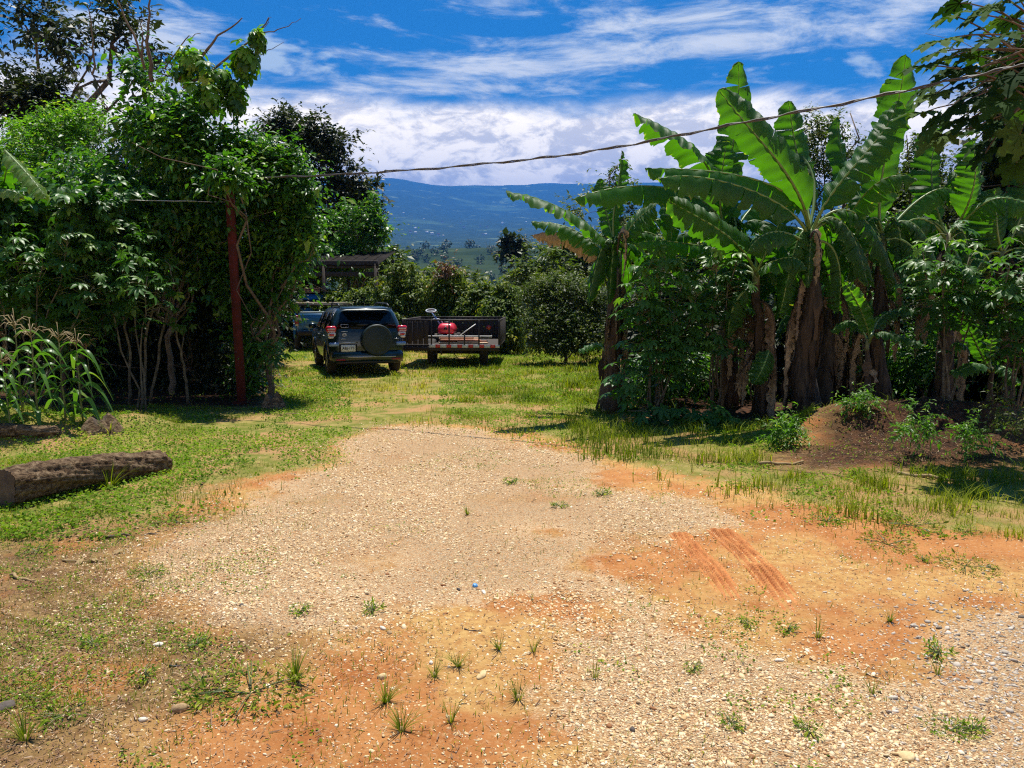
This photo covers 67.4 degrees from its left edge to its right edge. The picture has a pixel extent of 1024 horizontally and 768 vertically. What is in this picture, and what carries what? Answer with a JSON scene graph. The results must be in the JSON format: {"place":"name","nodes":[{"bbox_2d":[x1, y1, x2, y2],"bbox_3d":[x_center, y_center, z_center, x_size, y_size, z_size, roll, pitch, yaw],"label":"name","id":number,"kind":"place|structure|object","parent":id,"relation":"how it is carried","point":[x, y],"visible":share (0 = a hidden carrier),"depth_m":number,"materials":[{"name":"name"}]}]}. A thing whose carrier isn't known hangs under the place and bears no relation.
{"place":"outdoors","nodes":[
{"label":"outdoors","id":0,"kind":"place"},
{"bbox_2d":[0,347,1023,767],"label":"ground","id":1,"kind":"structure","parent":0,"point":[514,497],"depth_m":4.38,"materials":[{"name":"orange soil"}]},
{"bbox_2d":[0,348,41,424],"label":"corn plant","id":2,"kind":"object","parent":1,"relation":"on","point":[15,406],"visible":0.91,"depth_m":8.55,"materials":[{"name":"green plant"}]},
{"bbox_2d":[0,308,56,411],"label":"corn plant","id":3,"kind":"object","parent":1,"relation":"on","point":[13,325],"visible":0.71,"depth_m":8.93,"materials":[{"name":"green plant"}]},
{"bbox_2d":[0,671,56,709],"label":"broadleaf weed","id":4,"kind":"object","parent":1,"relation":"on","point":[11,691],"visible":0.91,"depth_m":3.22,"materials":[{"name":"green plant"}]},
{"bbox_2d":[0,423,61,436],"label":"log","id":5,"kind":"object","parent":1,"relation":"on","point":[12,430],"visible":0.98,"depth_m":8.58,"materials":[{"name":"brown wood"}]},
{"bbox_2d":[0,149,62,379],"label":"banana plant","id":6,"kind":"object","parent":1,"relation":"on","point":[10,162],"visible":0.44,"depth_m":9.96,"materials":[{"name":"green plant"}]},
{"bbox_2d":[0,703,64,741],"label":"grass tuft","id":7,"kind":"object","parent":1,"relation":"on","point":[22,734],"visible":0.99,"depth_m":2.88,"materials":[{"name":"plant"}]},
{"bbox_2d":[0,320,74,424],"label":"corn plant","id":8,"kind":"object","parent":1,"relation":"on","point":[44,379],"visible":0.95,"depth_m":8.76,"materials":[{"name":"green plant"}]},
{"bbox_2d":[23,332,79,408],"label":"corn plant","id":9,"kind":"object","parent":1,"relation":"on","point":[51,359],"visible":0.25,"depth_m":11.60,"materials":[{"name":"green plant"}]},
{"bbox_2d":[0,48,107,161],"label":"dark tree","id":10,"kind":"object","parent":1,"relation":"on","point":[21,90],"visible":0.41,"depth_m":22.40,"materials":[{"name":"green plant"}]},
{"bbox_2d":[0,223,116,404],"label":"cassava shrub","id":11,"kind":"object","parent":1,"relation":"on","point":[61,266],"visible":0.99,"depth_m":10.29,"materials":[{"name":"green plant"}]},
{"bbox_2d":[27,326,94,419],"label":"corn plant","id":12,"kind":"object","parent":1,"relation":"on","point":[48,402],"visible":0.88,"depth_m":8.98,"materials":[{"name":"green plant"}]},
{"bbox_2d":[7,136,120,389],"bbox_3d":[-7.860,-1.988,13.368,3.522,4.436,2.344,4,11,23],"label":"vine shrub","id":13,"kind":"object","parent":1,"relation":"on","point":[62,167],"visible":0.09,"depth_m":12.83,"materials":[{"name":"green plant"}]},
{"bbox_2d":[24,691,103,734],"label":"broadleaf weed","id":14,"kind":"object","parent":1,"relation":"on","point":[43,720],"visible":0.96,"depth_m":3.02,"materials":[{"name":"green plant"}]},
{"bbox_2d":[0,91,131,193],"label":"bright tree","id":15,"kind":"object","parent":1,"relation":"on","point":[69,125],"visible":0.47,"depth_m":17.97,"materials":[{"name":"green plant"}]},
{"bbox_2d":[41,328,115,421],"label":"corn plant","id":16,"kind":"object","parent":1,"relation":"on","point":[93,409],"visible":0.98,"depth_m":8.99,"materials":[{"name":"green plant"}]},
{"bbox_2d":[0,450,172,505],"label":"log","id":17,"kind":"object","parent":1,"relation":"on","point":[28,481],"visible":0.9,"depth_m":6.44,"materials":[{"name":"brown wood"}]},
{"bbox_2d":[63,338,116,412],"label":"corn plant","id":18,"kind":"object","parent":1,"relation":"on","point":[99,384],"visible":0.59,"depth_m":11.21,"materials":[{"name":"green plant"}]},
{"bbox_2d":[0,162,184,400],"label":"cassava thicket","id":19,"kind":"object","parent":1,"relation":"on","point":[69,204],"visible":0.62,"depth_m":10.81,"materials":[{"name":"green plant"}]},
{"bbox_2d":[0,0,200,180],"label":"tall tree","id":20,"kind":"object","parent":1,"relation":"on","point":[48,32],"visible":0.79,"depth_m":25.07,"materials":[{"name":"green plant"}]},
{"bbox_2d":[80,413,124,434],"bbox_3d":[-4.810,0.460,8.954,0.458,0.249,0.397,4,11,20],"label":"rock","id":21,"kind":"object","parent":1,"relation":"on","point":[92,424],"visible":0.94,"depth_m":8.90,"materials":[{"name":"stone"}]},
{"bbox_2d":[66,224,176,411],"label":"cassava shrub","id":22,"kind":"object","parent":1,"relation":"on","point":[120,257],"visible":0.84,"depth_m":10.72,"materials":[{"name":"green plant"}]},
{"bbox_2d":[0,230,291,400],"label":"vine curtain","id":23,"kind":"object","parent":1,"relation":"on","point":[200,338],"visible":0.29,"depth_m":14.44,"materials":[{"name":"green plant"}]},
{"bbox_2d":[43,0,300,393],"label":"vine covered tree","id":24,"kind":"object","parent":1,"relation":"on","point":[171,128],"visible":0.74,"depth_m":11.93,"materials":[{"name":"green plant"}]},
{"bbox_2d":[148,258,213,403],"bbox_3d":[-5.158,-0.705,11.454,1.465,2.319,0.642,4,11,19],"label":"sapling","id":25,"kind":"object","parent":1,"relation":"on","point":[178,295],"visible":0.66,"depth_m":11.51,"materials":[{"name":"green plant"}]},
{"bbox_2d":[165,303,227,403],"bbox_3d":[-4.826,-0.407,11.511,0.832,1.672,0.893,2,11,12],"label":"sapling","id":26,"kind":"object","parent":1,"relation":"on","point":[174,325],"visible":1,"depth_m":11.49,"materials":[{"name":"green plant"}]},
{"bbox_2d":[173,666,241,709],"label":"broadleaf weed","id":27,"kind":"object","parent":1,"relation":"on","point":[197,695],"visible":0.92,"depth_m":3.19,"materials":[{"name":"green plant"}]},
{"bbox_2d":[225,191,249,403],"bbox_3d":[-4.314,-1.406,11.964,0.220,3.583,0.248,0,10,0],"label":"metal post","id":28,"kind":"object","parent":1,"relation":"on","point":[237,320],"visible":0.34,"depth_m":12.02,"materials":[{"name":"red metal"}]},
{"bbox_2d":[132,124,364,399],"bbox_3d":[-3.917,-1.645,12.150,3.014,4.903,3.730,0,10,0],"label":"leafy tree","id":29,"kind":"object","parent":1,"relation":"on","point":[278,263],"visible":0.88,"depth_m":12.34,"materials":[{"name":"green plant"}]},
{"bbox_2d":[182,658,316,723],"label":"broadleaf weed","id":30,"kind":"object","parent":1,"relation":"on","point":[201,686],"visible":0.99,"depth_m":3.20,"materials":[{"name":"green plant"}]},
{"bbox_2d":[251,325,293,396],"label":"cassava shrub","id":31,"kind":"object","parent":1,"relation":"on","point":[273,348],"visible":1,"depth_m":11.97,"materials":[{"name":"green plant"}]},
{"bbox_2d":[264,641,319,681],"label":"grass tuft","id":32,"kind":"object","parent":1,"relation":"on","point":[295,672],"visible":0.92,"depth_m":3.33,"materials":[{"name":"plant"}]},
{"bbox_2d":[236,97,394,346],"bbox_3d":[-9.209,-6.926,33.874,8.348,10.747,5.539,0,10,0],"label":"dark tree","id":33,"kind":"object","parent":1,"relation":"on","point":[324,147],"visible":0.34,"depth_m":32.27,"materials":[{"name":"green plant"}]},
{"bbox_2d":[293,294,350,349],"bbox_3d":[-6.654,-2.200,26.810,2.332,1.872,5.434,-2,7,-16],"label":"pickup truck","id":34,"kind":"object","parent":1,"relation":"on","point":[301,330],"visible":0.38,"depth_m":24.36,"materials":[{"name":"blue paint"}]},
{"bbox_2d":[303,282,361,345],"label":"coffee bush","id":35,"kind":"object","parent":1,"relation":"on","point":[330,296],"visible":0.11,"depth_m":26.45,"materials":[{"name":"green plant"}]},
{"bbox_2d":[285,251,394,346],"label":"open shed","id":36,"kind":"structure","parent":1,"relation":"on","point":[369,260],"depth_m":26.71,"materials":[{"name":"metal"}]},
{"bbox_2d":[328,286,385,307],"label":"coffee bush","id":37,"kind":"object","parent":1,"relation":"on","point":[357,297],"visible":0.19,"depth_m":25.07,"materials":[{"name":"green plant"}]},
{"bbox_2d":[309,302,406,372],"bbox_3d":[-3.720,-1.201,18.148,1.958,1.656,4.125,-2,7,-20],"label":"parked suv","id":38,"kind":"object","parent":1,"relation":"on","point":[346,335],"visible":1,"depth_m":16.41,"materials":[{"name":"teal paint"}]},
{"bbox_2d":[314,190,418,292],"bbox_3d":[-6.554,-4.463,30.366,3.834,6.353,4.494,10,14,43],"label":"round tree","id":39,"kind":"object","parent":1,"relation":"on","point":[374,234],"visible":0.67,"depth_m":30.13,"materials":[{"name":"green plant"}]},
{"bbox_2d":[327,231,425,292],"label":"background tree","id":40,"kind":"object","parent":1,"relation":"on","point":[387,261],"visible":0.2,"depth_m":40.95,"materials":[{"name":"green plant"}]},
{"bbox_2d":[365,258,432,342],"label":"coffee bush","id":41,"kind":"object","parent":1,"relation":"on","point":[399,300],"visible":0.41,"depth_m":24.92,"materials":[{"name":"green plant"}]},
{"bbox_2d":[371,259,492,309],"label":"background tree","id":42,"kind":"object","parent":1,"relation":"on","point":[427,270],"visible":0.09,"depth_m":39.26,"materials":[{"name":"green plant"}]},
{"bbox_2d":[413,249,474,330],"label":"coffee bush","id":43,"kind":"object","parent":1,"relation":"on","point":[445,289],"visible":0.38,"depth_m":24.40,"materials":[{"name":"green plant"}]},
{"bbox_2d":[401,316,505,364],"bbox_3d":[-1.403,-1.205,20.614,2.404,1.172,4.246,0,6,2],"label":"flatbed trailer","id":44,"kind":"object","parent":1,"relation":"on","point":[419,330],"visible":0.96,"depth_m":18.61,"materials":[{"name":"brown metal"}]},
{"bbox_2d":[449,274,517,335],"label":"coffee bush","id":45,"kind":"object","parent":1,"relation":"on","point":[471,298],"visible":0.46,"depth_m":23.98,"materials":[{"name":"green plant"}]},
{"bbox_2d":[475,280,530,354],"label":"coffee bush","id":46,"kind":"object","parent":1,"relation":"on","point":[493,306],"visible":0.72,"depth_m":22.66,"materials":[{"name":"green plant"}]},
{"bbox_2d":[0,415,1017,767],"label":"creeping weeds","id":47,"kind":"object","parent":1,"relation":"on","point":[112,633],"visible":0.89,"depth_m":3.73,"materials":[{"name":"green plant"}]},
{"bbox_2d":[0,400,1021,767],"bbox_3d":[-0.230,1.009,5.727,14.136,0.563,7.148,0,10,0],"label":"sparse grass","id":48,"kind":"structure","parent":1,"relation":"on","point":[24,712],"depth_m":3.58,"materials":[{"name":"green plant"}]},
{"bbox_2d":[0,396,1023,767],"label":"leaf litter","id":49,"kind":"object","parent":1,"relation":"on","point":[110,714],"visible":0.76,"depth_m":3.63,"materials":[{"name":"brown plant"}]},
{"bbox_2d":[495,240,584,318],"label":"background tree","id":50,"kind":"object","parent":1,"relation":"on","point":[515,273],"visible":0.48,"depth_m":41.12,"materials":[{"name":"green plant"}]},
{"bbox_2d":[504,257,607,365],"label":"round bush","id":51,"kind":"object","parent":1,"relation":"on","point":[557,329],"visible":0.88,"depth_m":19.19,"materials":[{"name":"green plant"}]},
{"bbox_2d":[537,229,603,305],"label":"background tree","id":52,"kind":"object","parent":1,"relation":"on","point":[584,264],"visible":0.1,"depth_m":43.75,"materials":[{"name":"green plant"}]},
{"bbox_2d":[506,151,693,413],"bbox_3d":[1.196,-1.371,11.232,2.796,3.948,1.699,-2,10,-10],"label":"banana plant","id":53,"kind":"object","parent":1,"relation":"on","point":[608,255],"visible":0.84,"depth_m":11.04,"materials":[{"name":"green plant"}]},
{"bbox_2d":[555,158,663,286],"bbox_3d":[3.465,-4.358,26.156,4.153,6.337,3.481,0,10,0],"label":"pointed tree","id":54,"kind":"object","parent":1,"relation":"on","point":[580,214],"visible":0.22,"depth_m":25.20,"materials":[{"name":"green plant"}]},
{"bbox_2d":[598,360,653,425],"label":"cassava shrub","id":55,"kind":"object","parent":1,"relation":"on","point":[626,389],"visible":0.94,"depth_m":10.07,"materials":[{"name":"green plant"}]},
{"bbox_2d":[580,269,724,374],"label":"dense shrub","id":56,"kind":"object","parent":1,"relation":"on","point":[632,333],"visible":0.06,"depth_m":16.36,"materials":[{"name":"green plant"}]},
{"bbox_2d":[609,243,719,418],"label":"cassava shrub","id":57,"kind":"object","parent":1,"relation":"on","point":[663,316],"visible":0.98,"depth_m":10.13,"materials":[{"name":"green plant"}]},
{"bbox_2d":[621,309,739,400],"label":"undergrowth bush","id":58,"kind":"object","parent":1,"relation":"on","point":[714,328],"visible":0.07,"depth_m":13.13,"materials":[{"name":"green plant"}]},
{"bbox_2d":[573,61,799,407],"bbox_3d":[2.510,-1.984,11.242,4.484,5.215,1.764,-4,11,-22],"label":"banana plant","id":59,"kind":"object","parent":1,"relation":"on","point":[724,155],"visible":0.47,"depth_m":10.65,"materials":[{"name":"green plant"}]},
{"bbox_2d":[620,325,753,407],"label":"leafy shrub","id":60,"kind":"object","parent":1,"relation":"on","point":[695,394],"visible":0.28,"depth_m":11.96,"materials":[{"name":"green plant"}]},
{"bbox_2d":[619,399,757,431],"bbox_3d":[2.275,0.486,9.809,1.806,0.552,0.887,0,10,0],"label":"branch heap","id":61,"kind":"object","parent":1,"relation":"on","point":[673,415],"visible":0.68,"depth_m":9.79,"materials":[{"name":"green plant"}]},
{"bbox_2d":[669,532,743,601],"bbox_3d":[1.200,1.122,4.778,0.175,0.098,1.255,-1,10,-3],"label":"tyre mark","id":62,"kind":"object","parent":1,"relation":"on","point":[693,548],"visible":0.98,"depth_m":4.74,"materials":[{"name":"soil"}]},
{"bbox_2d":[682,240,764,411],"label":"cassava shrub","id":63,"kind":"object","parent":1,"relation":"on","point":[715,337],"visible":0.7,"depth_m":10.26,"materials":[{"name":"green plant"}]},
{"bbox_2d":[666,196,806,418],"bbox_3d":[3.208,-0.870,10.581,1.684,3.266,2.527,5,11,26],"label":"banana plant","id":64,"kind":"object","parent":1,"relation":"on","point":[760,364],"visible":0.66,"depth_m":10.28,"materials":[{"name":"green plant"}]},
{"bbox_2d":[705,528,801,612],"bbox_3d":[1.498,1.129,4.751,0.220,0.108,1.480,0,10,-2],"label":"tyre mark","id":65,"kind":"object","parent":1,"relation":"on","point":[768,571],"visible":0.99,"depth_m":4.68,"materials":[{"name":"soil"}]},
{"bbox_2d":[645,87,909,414],"bbox_3d":[3.293,-1.543,10.498,3.696,4.622,1.906,-2,10,-11],"label":"banana plant","id":66,"kind":"object","parent":1,"relation":"on","point":[783,164],"visible":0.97,"depth_m":9.89,"materials":[{"name":"green plant"}]},
{"bbox_2d":[751,405,819,452],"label":"weed shrub","id":67,"kind":"object","parent":1,"relation":"on","point":[770,438],"visible":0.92,"depth_m":8.40,"materials":[{"name":"green plant"}]},
{"bbox_2d":[738,294,836,400],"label":"undergrowth bush","id":68,"kind":"object","parent":1,"relation":"on","point":[780,348],"visible":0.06,"depth_m":12.91,"materials":[{"name":"plant"}]},
{"bbox_2d":[765,402,818,447],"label":"weed shrub","id":69,"kind":"object","parent":1,"relation":"on","point":[794,433],"visible":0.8,"depth_m":8.49,"materials":[{"name":"green plant"}]},
{"bbox_2d":[763,101,869,224],"bbox_3d":[7.471,-3.520,18.631,3.013,6.377,2.715,5,12,28],"label":"slender tree","id":70,"kind":"object","parent":1,"relation":"on","point":[819,134],"visible":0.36,"depth_m":18.05,"materials":[{"name":"green plant"}]},
{"bbox_2d":[765,278,884,399],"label":"banana plant","id":71,"kind":"object","parent":1,"relation":"on","point":[782,327],"visible":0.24,"depth_m":12.61,"materials":[{"name":"brown plant"}]},
{"bbox_2d":[752,174,918,407],"bbox_3d":[4.814,-1.164,11.109,1.588,3.445,2.141,-9,14,-41],"label":"banana plant","id":72,"kind":"object","parent":1,"relation":"on","point":[827,375],"visible":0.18,"depth_m":11.02,"materials":[{"name":"green plant"}]},
{"bbox_2d":[826,382,892,422],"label":"weed shrub","id":73,"kind":"object","parent":1,"relation":"on","point":[852,403],"visible":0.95,"depth_m":8.86,"materials":[{"name":"green plant"}]},
{"bbox_2d":[725,559,1023,767],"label":"road gravel","id":74,"kind":"structure","parent":1,"relation":"on","point":[977,681],"depth_m":3.49,"materials":[{"name":"grey gravel"}]},
{"bbox_2d":[830,281,927,399],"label":"banana plant","id":75,"kind":"object","parent":1,"relation":"on","point":[865,322],"visible":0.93,"depth_m":10.04,"materials":[{"name":"green plant"}]},
{"bbox_2d":[855,529,917,554],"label":"broadleaf weed","id":76,"kind":"object","parent":1,"relation":"on","point":[895,542],"visible":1,"depth_m":5.17,"materials":[{"name":"green plant"}]},
{"bbox_2d":[820,54,954,400],"bbox_3d":[5.389,-1.916,11.022,2.226,5.055,1.415,0,10,0],"label":"banana plant","id":77,"kind":"object","parent":1,"relation":"on","point":[920,207],"visible":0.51,"depth_m":10.67,"materials":[{"name":"green plant"}]},
{"bbox_2d":[829,157,952,286],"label":"dense shrub","id":78,"kind":"object","parent":1,"relation":"on","point":[898,203],"visible":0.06,"depth_m":19.65,"materials":[{"name":"green plant"}]},
{"bbox_2d":[851,293,957,397],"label":"undergrowth bush","id":79,"kind":"object","parent":1,"relation":"on","point":[904,320],"visible":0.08,"depth_m":13.08,"materials":[{"name":"green plant"}]},
{"bbox_2d":[880,507,948,535],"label":"broadleaf weed","id":80,"kind":"object","parent":1,"relation":"on","point":[904,523],"visible":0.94,"depth_m":5.59,"materials":[{"name":"green plant"}]},
{"bbox_2d":[888,388,953,459],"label":"weed shrub","id":81,"kind":"object","parent":1,"relation":"on","point":[920,428],"visible":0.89,"depth_m":7.88,"materials":[{"name":"green plant"}]},
{"bbox_2d":[890,127,982,216],"bbox_3d":[11.038,-3.369,18.718,4.552,6.036,2.729,0,10,0],"label":"slender tree","id":82,"kind":"object","parent":1,"relation":"on","point":[906,166],"visible":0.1,"depth_m":18.28,"materials":[{"name":"green plant"}]},
{"bbox_2d":[855,302,1023,404],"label":"leafy shrub","id":83,"kind":"object","parent":1,"relation":"on","point":[925,358],"visible":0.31,"depth_m":12.00,"materials":[{"name":"green plant"}]},
{"bbox_2d":[869,126,1023,400],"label":"banana plant","id":84,"kind":"object","parent":1,"relation":"on","point":[932,223],"visible":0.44,"depth_m":11.12,"materials":[{"name":"green plant"}]},
{"bbox_2d":[917,714,981,742],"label":"broadleaf weed","id":85,"kind":"object","parent":1,"relation":"on","point":[953,728],"visible":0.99,"depth_m":2.95,"materials":[{"name":"green plant"}]},
{"bbox_2d":[891,220,1010,399],"bbox_3d":[5.307,-0.729,9.333,1.413,2.471,1.168,0,10,0],"label":"cassava shrub","id":86,"kind":"object","parent":1,"relation":"on","point":[953,299],"visible":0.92,"depth_m":9.16,"materials":[{"name":"green plant"}]},
{"bbox_2d":[884,18,1023,275],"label":"dense shrub","id":87,"kind":"object","parent":1,"relation":"on","point":[998,55],"visible":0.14,"depth_m":12.36,"materials":[{"name":"green plant"}]},
{"bbox_2d":[888,171,1023,404],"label":"banana plant","id":88,"kind":"object","parent":1,"relation":"on","point":[986,231],"visible":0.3,"depth_m":11.72,"materials":[{"name":"green plant"}]},
{"bbox_2d":[891,166,1020,302],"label":"dense shrub","id":89,"kind":"object","parent":1,"relation":"on","point":[946,217],"visible":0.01,"depth_m":16.26,"materials":[{"name":"green plant"}]},
{"bbox_2d":[892,0,1023,186],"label":"papaya tree","id":90,"kind":"object","parent":1,"relation":"on","point":[1006,100],"visible":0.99,"depth_m":7.70,"materials":[{"name":"green plant"}]},
{"bbox_2d":[928,548,1002,579],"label":"broadleaf weed","id":91,"kind":"object","parent":1,"relation":"on","point":[955,561],"visible":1,"depth_m":4.71,"materials":[{"name":"green plant"}]},
{"bbox_2d":[928,281,1016,399],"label":"undergrowth bush","id":92,"kind":"object","parent":1,"relation":"on","point":[972,388],"visible":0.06,"depth_m":12.98,"materials":[{"name":"green plant"}]},
{"bbox_2d":[936,407,1018,464],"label":"weed shrub","id":93,"kind":"object","parent":1,"relation":"on","point":[966,439],"visible":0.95,"depth_m":7.76,"materials":[{"name":"green plant"}]},
{"bbox_2d":[939,382,1023,451],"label":"weed shrub","id":94,"kind":"object","parent":1,"relation":"on","point":[998,419],"visible":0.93,"depth_m":8.05,"materials":[{"name":"green plant"}]},
{"bbox_2d":[945,138,1023,300],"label":"dense shrub","id":95,"kind":"object","parent":1,"relation":"on","point":[994,180],"visible":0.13,"depth_m":13.17,"materials":[{"name":"green plant"}]},
{"bbox_2d":[949,315,1022,401],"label":"banana plant","id":96,"kind":"object","parent":1,"relation":"on","point":[977,351],"visible":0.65,"depth_m":9.94,"materials":[{"name":"green plant"}]},
{"bbox_2d":[961,224,1023,407],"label":"cassava shrub","id":97,"kind":"object","parent":1,"relation":"on","point":[1012,284],"visible":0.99,"depth_m":8.91,"materials":[{"name":"green plant"}]},
{"bbox_2d":[0,345,1023,540],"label":"grass","id":98,"kind":"structure","parent":0,"point":[581,422],"depth_m":8.68,"materials":[{"name":"green plant"}]},
{"bbox_2d":[0,0,1023,185],"label":"sky","id":99,"kind":"structure","parent":0,"point":[438,83],"materials":[{"name":"blue"}]},
{"bbox_2d":[0,419,1023,767],"bbox_3d":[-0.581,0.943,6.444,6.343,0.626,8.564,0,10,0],"label":"gravel","id":100,"kind":"structure","parent":0,"point":[653,725],"depth_m":3.88,"materials":[{"name":"beige gravel"}]},
{"bbox_2d":[242,178,1016,321],"bbox_3d":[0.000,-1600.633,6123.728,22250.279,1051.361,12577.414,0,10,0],"label":"hills","id":101,"kind":"structure","parent":0,"point":[471,208],"depth_m":6863.43,"materials":[{"name":"blue"}]},
{"bbox_2d":[275,238,606,346],"bbox_3d":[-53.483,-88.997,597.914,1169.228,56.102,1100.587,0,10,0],"label":"distant forest","id":102,"kind":"object","parent":101,"relation":"on","point":[417,255],"visible":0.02,"depth_m":793.86,"materials":[{"name":"green plant"}]},
{"bbox_2d":[470,227,534,278],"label":"distant tree","id":103,"kind":"object","parent":101,"relation":"on","point":[508,245],"visible":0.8,"depth_m":73.25,"materials":[{"name":"green plant"}]},
{"bbox_2d":[264,63,1023,178],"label":"power cable","id":104,"kind":"object","parent":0,"point":[787,113],"visible":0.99,"depth_m":8.64,"materials":[{"name":"grey plastic"}]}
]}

